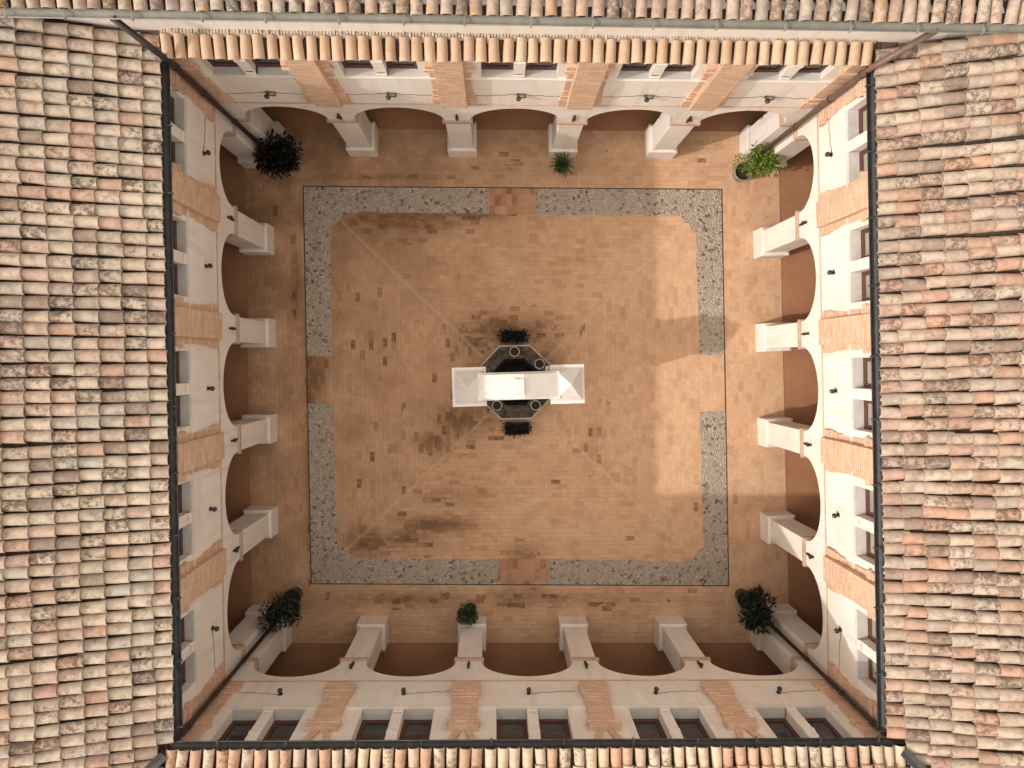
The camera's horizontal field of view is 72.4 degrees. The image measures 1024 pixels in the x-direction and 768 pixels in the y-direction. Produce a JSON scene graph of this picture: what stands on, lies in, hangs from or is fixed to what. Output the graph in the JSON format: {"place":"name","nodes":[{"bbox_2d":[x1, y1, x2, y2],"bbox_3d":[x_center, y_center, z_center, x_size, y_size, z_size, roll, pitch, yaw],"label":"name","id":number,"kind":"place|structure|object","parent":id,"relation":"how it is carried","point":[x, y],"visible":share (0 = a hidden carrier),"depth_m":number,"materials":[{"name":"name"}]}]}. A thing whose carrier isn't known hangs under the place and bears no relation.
{"place":"outdoors","nodes":[
{"label":"outdoors","id":0,"kind":"place"},
{"bbox_2d":[304,187,487,355],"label":"cobble path","id":1,"kind":"structure","parent":0,"point":[326,209],"depth_m":18.27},
{"bbox_2d":[308,403,497,583],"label":"cobble path","id":2,"kind":"structure","parent":0,"point":[332,561],"depth_m":18.54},
{"bbox_2d":[488,188,535,213],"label":"brick path","id":3,"kind":"structure","parent":0,"point":[511,200],"depth_m":18.34,"materials":[{"name":"orange brick"}]},
{"bbox_2d":[245,128,787,642],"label":"courtyard paving","id":4,"kind":"structure","parent":0,"point":[425,304],"depth_m":18.51,"materials":[{"name":"ceramic"}]},
{"bbox_2d":[251,129,303,179],"bbox_3d":[-5.759,-5.612,17.331,1.201,1.681,1.227,20,91,-2],"label":"potted shrub","id":5,"kind":"object","parent":4,"relation":"on","point":[282,157],"visible":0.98,"depth_m":16.96,"materials":[{"name":"green plant"}]},
{"bbox_2d":[257,587,302,633],"bbox_3d":[-5.757,5.726,17.714,1.013,1.693,1.057,-32,92,0],"label":"potted shrub","id":6,"kind":"object","parent":4,"relation":"on","point":[291,598],"visible":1,"depth_m":17.31,"materials":[{"name":"green plant"}]},
{"bbox_2d":[455,600,478,626],"bbox_3d":[-1.155,5.948,18.197,0.642,0.965,0.682,0,92,-1],"label":"potted shrub","id":7,"kind":"object","parent":4,"relation":"on","point":[468,612],"visible":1,"depth_m":17.96,"materials":[{"name":"green plant"}]},
{"bbox_2d":[496,328,530,343],"bbox_3d":[0.034,-1.247,18.234,0.917,0.456,0.462,-2,92,-1],"label":"planter box","id":8,"kind":"object","parent":4,"relation":"on","point":[513,336],"visible":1,"depth_m":18.18,"materials":[{"name":"green plant"}]},
{"bbox_2d":[500,421,531,437],"bbox_3d":[0.122,1.195,18.327,0.853,0.442,0.495,-2,92,-1],"label":"planter box","id":9,"kind":"object","parent":4,"relation":"on","point":[517,428],"visible":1,"depth_m":18.28,"materials":[{"name":"green plant"}]},
{"bbox_2d":[452,345,584,419],"bbox_3d":[0.121,-0.003,16.875,2.990,3.285,1.910,-2,92,-1],"label":"stone well","id":10,"kind":"object","parent":4,"relation":"on","point":[516,386],"visible":0.99,"depth_m":15.67,"materials":[{"name":"white stone"}]},
{"bbox_2d":[492,400,501,410],"bbox_3d":[-0.388,0.552,18.058,0.253,0.215,0.253,22,91,-2],"label":"flower pot","id":11,"kind":"object","parent":10,"relation":"on","point":[496,405],"visible":1,"depth_m":18.00,"materials":[{"name":"stone"}]},
{"bbox_2d":[509,346,519,356],"bbox_3d":[0.062,-0.833,18.021,0.253,0.215,0.253,22,91,-2],"label":"flower pot","id":12,"kind":"object","parent":10,"relation":"on","point":[514,351],"visible":1,"depth_m":17.96,"materials":[{"name":"stone"}]},
{"bbox_2d":[530,400,540,410],"bbox_3d":[0.607,0.546,18.082,0.253,0.215,0.253,-23,92,-1],"label":"flower pot","id":13,"kind":"object","parent":10,"relation":"on","point":[535,405],"visible":1,"depth_m":18.02,"materials":[{"name":"stone"}]},
{"bbox_2d":[534,359,544,368],"bbox_3d":[0.707,-0.519,18.048,0.253,0.215,0.253,-23,92,-1],"label":"flower pot","id":14,"kind":"object","parent":10,"relation":"on","point":[539,363],"visible":1,"depth_m":17.99,"materials":[{"name":"stone"}]},
{"bbox_2d":[549,152,575,180],"bbox_3d":[1.286,-5.598,17.985,0.700,0.718,0.753,0,92,-1],"label":"potted palm","id":15,"kind":"object","parent":4,"relation":"on","point":[562,163],"visible":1,"depth_m":17.80,"materials":[{"name":"plant"}]},
{"bbox_2d":[735,583,777,634],"bbox_3d":[6.178,5.764,18.010,1.020,1.682,1.305,0,92,-1],"label":"potted shrub","id":16,"kind":"object","parent":4,"relation":"on","point":[754,611],"visible":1,"depth_m":17.61,"materials":[{"name":"green plant"}]},
{"bbox_2d":[732,140,787,181],"bbox_3d":[6.128,-5.475,17.691,1.093,1.548,1.105,-36,92,0],"label":"potted shrub","id":17,"kind":"object","parent":4,"relation":"on","point":[759,163],"visible":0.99,"depth_m":17.32,"materials":[{"name":"green plant"}]},
{"bbox_2d":[219,106,822,676],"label":"gallery floor","id":18,"kind":"structure","parent":0,"point":[799,368],"depth_m":18.62,"materials":[{"name":"brown tile"}]},
{"bbox_2d":[0,18,277,767],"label":"cloister wing","id":19,"kind":"structure","parent":18,"relation":"on","point":[120,542],"depth_m":11.67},
{"bbox_2d":[170,96,183,130],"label":"window","id":20,"kind":"structure","parent":19,"relation":"in","point":[177,105],"depth_m":13.02,"materials":[{"name":"red wood"}]},
{"bbox_2d":[171,141,184,172],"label":"window","id":21,"kind":"structure","parent":19,"relation":"in","point":[178,149],"depth_m":13.05,"materials":[{"name":"red wood"}]},
{"bbox_2d":[173,220,186,252],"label":"window","id":22,"kind":"structure","parent":19,"relation":"in","point":[179,227],"depth_m":13.10,"materials":[{"name":"red wood"}]},
{"bbox_2d":[174,264,187,296],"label":"window","id":23,"kind":"structure","parent":19,"relation":"in","point":[180,278],"depth_m":13.13,"materials":[{"name":"red wood"}]},
{"bbox_2d":[175,351,188,382],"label":"window","id":24,"kind":"structure","parent":19,"relation":"in","point":[182,357],"depth_m":13.18,"materials":[{"name":"red wood"}]},
{"bbox_2d":[176,394,189,426],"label":"window","id":25,"kind":"structure","parent":19,"relation":"in","point":[183,401],"depth_m":13.21,"materials":[{"name":"red wood"}]},
{"bbox_2d":[178,481,191,512],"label":"window","id":26,"kind":"structure","parent":19,"relation":"in","point":[184,489],"depth_m":13.27,"materials":[{"name":"red wood"}]},
{"bbox_2d":[179,523,192,555],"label":"window","id":27,"kind":"structure","parent":19,"relation":"in","point":[185,538],"depth_m":13.29,"materials":[{"name":"red wood"}]},
{"bbox_2d":[181,609,193,642],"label":"window","id":28,"kind":"structure","parent":19,"relation":"in","point":[188,620],"depth_m":13.35,"materials":[{"name":"red wood"}]},
{"bbox_2d":[110,15,265,152],"bbox_3d":[-6.040,-5.673,14.409,0.521,7.325,0.169,31,91,-2],"label":"downpipe","id":29,"kind":"object","parent":19,"relation":"attached to","point":[139,38],"visible":0.98,"depth_m":12.61,"materials":[{"name":"black metal"}]},
{"bbox_2d":[182,652,194,685],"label":"window","id":30,"kind":"structure","parent":19,"relation":"in","point":[188,665],"depth_m":13.38,"materials":[{"name":"red wood"}]},
{"bbox_2d":[203,116,210,155],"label":"wall lamp","id":31,"kind":"object","parent":19,"relation":"attached to","point":[206,152],"visible":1,"depth_m":13.89,"materials":[{"name":"black metal"}]},
{"bbox_2d":[205,263,212,267],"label":"wall lamp","id":32,"kind":"object","parent":19,"relation":"attached to","point":[209,265],"visible":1,"depth_m":13.95,"materials":[{"name":"black metal"}]},
{"bbox_2d":[207,386,214,390],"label":"wall lamp","id":33,"kind":"object","parent":19,"relation":"attached to","point":[211,388],"visible":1,"depth_m":14.03,"materials":[{"name":"black metal"}]},
{"bbox_2d":[209,507,216,511],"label":"wall lamp","id":34,"kind":"object","parent":19,"relation":"attached to","point":[213,509],"visible":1,"depth_m":14.12,"materials":[{"name":"black metal"}]},
{"bbox_2d":[211,625,218,671],"bbox_3d":[-6.025,5.427,14.294,0.163,0.186,1.010,0,92,-1],"label":"wall lamp","id":35,"kind":"object","parent":19,"relation":"attached to","point":[216,628],"visible":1,"depth_m":14.22,"materials":[{"name":"black metal"}]},
{"bbox_2d":[173,619,276,740],"bbox_3d":[-5.969,6.144,15.364,0.120,6.231,0.147,0,92,-1],"label":"downpipe","id":36,"kind":"object","parent":19,"relation":"attached to","point":[201,710],"visible":0.78,"depth_m":14.26,"materials":[{"name":"black metal"}]},
{"bbox_2d":[303,186,311,583],"bbox_3d":[-5.372,0.077,18.380,0.028,0.018,10.466,-1,92,-1],"label":"drain channel","id":37,"kind":"object","parent":18,"relation":"on","point":[307,384],"visible":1,"depth_m":18.36,"materials":[{"name":"paint"}]},
{"bbox_2d":[304,186,721,189],"bbox_3d":[0.053,-5.136,18.332,10.986,0.018,0.028,0,92,-1],"label":"drain channel","id":38,"kind":"object","parent":18,"relation":"on","point":[513,187],"visible":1,"depth_m":18.32,"materials":[{"name":"paint"}]},
{"bbox_2d":[137,28,897,158],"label":"cloister wing","id":39,"kind":"structure","parent":18,"relation":"on","point":[583,77],"depth_m":13.14,"materials":[{"name":"white paint"}]},
{"bbox_2d":[207,59,245,74],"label":"window","id":40,"kind":"structure","parent":39,"relation":"in","point":[221,66],"depth_m":13.04,"materials":[{"name":"white paint"}]},
{"bbox_2d":[228,91,297,98],"bbox_3d":[-4.863,-5.729,13.943,1.692,0.193,0.163,0,92,-1],"label":"wall lamp","id":41,"kind":"object","parent":39,"relation":"attached to","point":[266,95],"visible":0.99,"depth_m":13.92,"materials":[{"name":"black metal"}]},
{"bbox_2d":[252,59,289,74],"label":"window","id":42,"kind":"structure","parent":39,"relation":"in","point":[264,66],"depth_m":13.06,"materials":[{"name":"white paint"}]},
{"bbox_2d":[341,60,375,75],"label":"window","id":43,"kind":"structure","parent":39,"relation":"in","point":[352,67],"depth_m":13.10,"materials":[{"name":"white paint"}]},
{"bbox_2d":[347,92,431,99],"bbox_3d":[-2.464,-5.731,14.001,1.842,0.193,0.163,0,92,-1],"label":"wall lamp","id":44,"kind":"object","parent":39,"relation":"attached to","point":[388,96],"visible":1,"depth_m":13.99,"materials":[{"name":"black metal"}]},
{"bbox_2d":[385,60,419,76],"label":"window","id":45,"kind":"structure","parent":39,"relation":"in","point":[405,68],"depth_m":13.12,"materials":[{"name":"white paint"}]},
{"bbox_2d":[481,62,513,77],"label":"window","id":46,"kind":"structure","parent":39,"relation":"in","point":[504,70],"depth_m":13.17,"materials":[{"name":"white paint"}]},
{"bbox_2d":[478,93,559,100],"bbox_3d":[0.129,-5.734,14.064,1.852,0.193,0.163,0,92,-1],"label":"wall lamp","id":47,"kind":"object","parent":39,"relation":"attached to","point":[518,98],"visible":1,"depth_m":14.08,"materials":[{"name":"black metal"}]},
{"bbox_2d":[525,62,557,77],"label":"window","id":48,"kind":"structure","parent":39,"relation":"in","point":[540,69],"depth_m":13.18,"materials":[{"name":"white paint"}]},
{"bbox_2d":[617,62,651,78],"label":"window","id":49,"kind":"structure","parent":39,"relation":"in","point":[636,70],"depth_m":13.23,"materials":[{"name":"white paint"}]},
{"bbox_2d":[620,94,685,102],"bbox_3d":[2.703,-5.736,14.127,1.832,0.193,0.163,0,92,-1],"label":"wall lamp","id":50,"kind":"object","parent":39,"relation":"attached to","point":[646,99],"visible":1,"depth_m":14.10,"materials":[{"name":"black metal"}]},
{"bbox_2d":[660,63,695,78],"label":"window","id":51,"kind":"structure","parent":39,"relation":"in","point":[674,71],"depth_m":13.25,"materials":[{"name":"white paint"}]},
{"bbox_2d":[747,64,784,79],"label":"window","id":52,"kind":"structure","parent":39,"relation":"in","point":[763,72],"depth_m":13.29,"materials":[{"name":"white paint"}]},
{"bbox_2d":[735,96,803,103],"bbox_3d":[5.156,-5.738,14.186,1.802,0.193,0.163,0,92,-1],"label":"wall lamp","id":53,"kind":"object","parent":39,"relation":"attached to","point":[767,100],"visible":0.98,"depth_m":14.15,"materials":[{"name":"black metal"}]},
{"bbox_2d":[790,64,828,80],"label":"window","id":54,"kind":"structure","parent":39,"relation":"in","point":[810,72],"depth_m":13.31,"materials":[{"name":"white paint"}]},
{"bbox_2d":[312,583,727,585],"bbox_3d":[0.254,5.359,18.697,11.180,0.018,0.028,1,92,-1],"label":"drain channel","id":55,"kind":"object","parent":18,"relation":"on","point":[520,584],"visible":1,"depth_m":18.69,"materials":[{"name":"paint"}]},
{"bbox_2d":[144,616,925,767],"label":"cloister wing","id":56,"kind":"structure","parent":18,"relation":"on","point":[361,713],"depth_m":13.68,"materials":[{"name":"white paint"}]},
{"bbox_2d":[219,709,263,740],"bbox_3d":[-5.146,6.525,13.150,0.600,1.119,0.272,0,92,-1],"label":"window","id":57,"kind":"structure","parent":56,"relation":"in","point":[245,719],"depth_m":13.59,"materials":[{"name":"red wood"}]},
{"bbox_2d":[241,688,282,695],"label":"wall lamp","id":58,"kind":"object","parent":56,"relation":"attached to","point":[279,691],"visible":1,"depth_m":14.30,"materials":[{"name":"black metal"}]},
{"bbox_2d":[263,709,304,739],"bbox_3d":[-4.335,6.531,13.170,0.600,1.119,0.272,0,92,-1],"label":"window","id":59,"kind":"structure","parent":56,"relation":"in","point":[286,721],"depth_m":13.60,"materials":[{"name":"red wood"}]},
{"bbox_2d":[356,709,392,739],"bbox_3d":[-2.626,6.544,13.212,0.600,1.119,0.272,0,92,-1],"label":"window","id":60,"kind":"structure","parent":56,"relation":"in","point":[375,722],"depth_m":13.63,"materials":[{"name":"red wood"}]},
{"bbox_2d":[399,709,433,739],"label":"window","id":61,"kind":"structure","parent":56,"relation":"in","point":[417,723],"depth_m":13.64,"materials":[{"name":"red wood"}]},
{"bbox_2d":[401,687,449,694],"bbox_3d":[-1.778,6.304,14.427,0.994,0.186,0.163,0,92,-1],"label":"wall lamp","id":62,"kind":"object","parent":56,"relation":"attached to","point":[403,689],"visible":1,"depth_m":14.39,"materials":[{"name":"black metal"}]},
{"bbox_2d":[496,708,527,738],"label":"window","id":63,"kind":"structure","parent":56,"relation":"in","point":[511,723],"depth_m":13.68,"materials":[{"name":"red wood"}]},
{"bbox_2d":[527,687,570,694],"bbox_3d":[0.803,6.324,14.490,1.014,0.186,0.163,0,92,-1],"label":"wall lamp","id":64,"kind":"object","parent":56,"relation":"attached to","point":[528,690],"visible":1,"depth_m":14.46,"materials":[{"name":"black metal"}]},
{"bbox_2d":[537,708,570,738],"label":"window","id":65,"kind":"structure","parent":56,"relation":"in","point":[553,722],"depth_m":13.71,"materials":[{"name":"red wood"}]},
{"bbox_2d":[629,708,666,738],"bbox_3d":[2.621,6.584,13.340,0.600,1.119,0.272,0,92,-1],"label":"window","id":66,"kind":"structure","parent":56,"relation":"in","point":[646,721],"depth_m":13.75,"materials":[{"name":"red wood"}]},
{"bbox_2d":[654,687,698,693],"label":"wall lamp","id":67,"kind":"object","parent":56,"relation":"attached to","point":[656,689],"visible":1,"depth_m":14.47,"materials":[{"name":"black metal"}]},
{"bbox_2d":[669,708,709,737],"bbox_3d":[3.431,6.590,13.360,0.600,1.119,0.272,0,92,-1],"label":"window","id":68,"kind":"structure","parent":56,"relation":"in","point":[687,719],"depth_m":13.80,"materials":[{"name":"red wood"}]},
{"bbox_2d":[696,660,703,667],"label":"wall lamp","id":69,"kind":"object","parent":56,"relation":"attached to","point":[700,664],"visible":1,"depth_m":15.86,"materials":[{"name":"black metal"}]},
{"bbox_2d":[755,707,800,737],"bbox_3d":[5.158,6.603,13.403,0.600,1.119,0.272,0,92,-1],"label":"window","id":70,"kind":"structure","parent":56,"relation":"in","point":[774,717],"depth_m":13.84,"materials":[{"name":"red wood"}]},
{"bbox_2d":[776,686,818,693],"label":"wall lamp","id":71,"kind":"object","parent":56,"relation":"attached to","point":[779,688],"visible":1,"depth_m":14.59,"materials":[{"name":"black metal"}]},
{"bbox_2d":[796,707,842,737],"bbox_3d":[5.968,6.610,13.423,0.600,1.119,0.272,0,92,-1],"label":"window","id":72,"kind":"structure","parent":56,"relation":"in","point":[815,716],"depth_m":13.86,"materials":[{"name":"red wood"}]},
{"bbox_2d":[721,190,728,584],"bbox_3d":[5.679,0.145,18.650,0.028,0.018,10.597,-2,92,-1],"label":"drain channel","id":73,"kind":"object","parent":18,"relation":"on","point":[725,386],"visible":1,"depth_m":18.64,"materials":[{"name":"paint"}]},
{"bbox_2d":[753,34,1023,767],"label":"cloister wing","id":74,"kind":"structure","parent":18,"relation":"on","point":[911,231],"depth_m":12.07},
{"bbox_2d":[806,552,813,558],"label":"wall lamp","id":75,"kind":"object","parent":74,"relation":"attached to","point":[810,556],"visible":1,"depth_m":15.81,"materials":[{"name":"black metal"}]},
{"bbox_2d":[765,620,886,736],"bbox_3d":[6.690,6.245,15.674,0.149,6.233,0.116,45,90,-2],"label":"downpipe","id":76,"kind":"object","parent":74,"relation":"attached to","point":[857,707],"visible":0.88,"depth_m":14.73,"materials":[{"name":"black metal"}]},
{"bbox_2d":[825,120,832,156],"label":"wall lamp","id":77,"kind":"object","parent":74,"relation":"attached to","point":[827,154],"visible":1,"depth_m":14.18,"materials":[{"name":"black metal"}]},
{"bbox_2d":[827,270,834,274],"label":"wall lamp","id":78,"kind":"object","parent":74,"relation":"attached to","point":[829,272],"visible":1,"depth_m":14.26,"materials":[{"name":"black metal"}]},
{"bbox_2d":[829,389,836,393],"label":"wall lamp","id":79,"kind":"object","parent":74,"relation":"attached to","point":[831,391],"visible":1,"depth_m":14.34,"materials":[{"name":"black metal"}]},
{"bbox_2d":[832,513,839,517],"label":"wall lamp","id":80,"kind":"object","parent":74,"relation":"attached to","point":[834,515],"visible":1,"depth_m":14.44,"materials":[{"name":"black metal"}]},
{"bbox_2d":[834,627,841,665],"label":"wall lamp","id":81,"kind":"object","parent":74,"relation":"attached to","point":[836,630],"visible":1,"depth_m":14.56,"materials":[{"name":"black metal"}]},
{"bbox_2d":[748,28,938,161],"bbox_3d":[6.363,-5.671,14.716,0.738,7.314,0.204,-24,92,0],"label":"downpipe","id":82,"kind":"object","parent":74,"relation":"attached to","point":[861,74],"visible":0.94,"depth_m":12.92,"materials":[{"name":"black metal"}]},
{"bbox_2d":[850,227,868,260],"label":"window","id":83,"kind":"structure","parent":74,"relation":"in","point":[859,239],"depth_m":13.61,"materials":[{"name":"red wood"}]},
{"bbox_2d":[847,105,876,140],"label":"window","id":84,"kind":"structure","parent":74,"relation":"in","point":[857,119],"depth_m":13.53,"materials":[{"name":"white wood"}]},
{"bbox_2d":[853,399,871,429],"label":"window","id":85,"kind":"structure","parent":74,"relation":"in","point":[862,409],"depth_m":13.73,"materials":[{"name":"white wood"}]},
{"bbox_2d":[848,145,877,182],"bbox_3d":[6.673,-4.173,13.045,0.272,1.069,0.600,-2,92,-1],"label":"window","id":86,"kind":"structure","parent":74,"relation":"in","point":[854,168],"depth_m":13.56,"materials":[{"name":"red wood"}]},
{"bbox_2d":[850,270,879,302],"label":"window","id":87,"kind":"structure","parent":74,"relation":"in","point":[860,291],"depth_m":13.64,"materials":[{"name":"white wood"}]},
{"bbox_2d":[852,357,880,388],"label":"window","id":88,"kind":"structure","parent":74,"relation":"in","point":[861,367],"depth_m":13.70,"materials":[{"name":"white wood"}]},
{"bbox_2d":[854,485,883,517],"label":"window","id":89,"kind":"structure","parent":74,"relation":"in","point":[862,507],"depth_m":13.79,"materials":[{"name":"white wood"}]},
{"bbox_2d":[855,526,884,562],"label":"window","id":90,"kind":"structure","parent":74,"relation":"in","point":[864,540],"depth_m":13.82,"materials":[{"name":"white wood"}]},
{"bbox_2d":[857,609,885,647],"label":"window","id":91,"kind":"structure","parent":74,"relation":"in","point":[866,627],"depth_m":13.87,"materials":[{"name":"white wood"}]},
{"bbox_2d":[857,649,885,685],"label":"window","id":92,"kind":"structure","parent":74,"relation":"in","point":[863,661],"depth_m":13.91,"materials":[{"name":"white wood"}]},
{"bbox_2d":[497,559,548,583],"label":"brick path","id":93,"kind":"structure","parent":0,"point":[523,571],"depth_m":18.68,"materials":[{"name":"orange brick"}]},
{"bbox_2d":[536,188,723,354],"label":"cobble path","id":94,"kind":"structure","parent":0,"point":[699,212],"depth_m":18.45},
{"bbox_2d":[549,411,727,584],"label":"cobble path","id":95,"kind":"structure","parent":0,"point":[707,564],"depth_m":18.74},
{"label":"ground","id":96,"kind":"structure","parent":0,"visible":0},
{"bbox_2d":[0,0,1023,43],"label":"tiled hall","id":97,"kind":"structure","parent":96,"relation":"on","point":[902,21],"depth_m":10.85,"materials":[{"name":"orange tile"}]}
]}

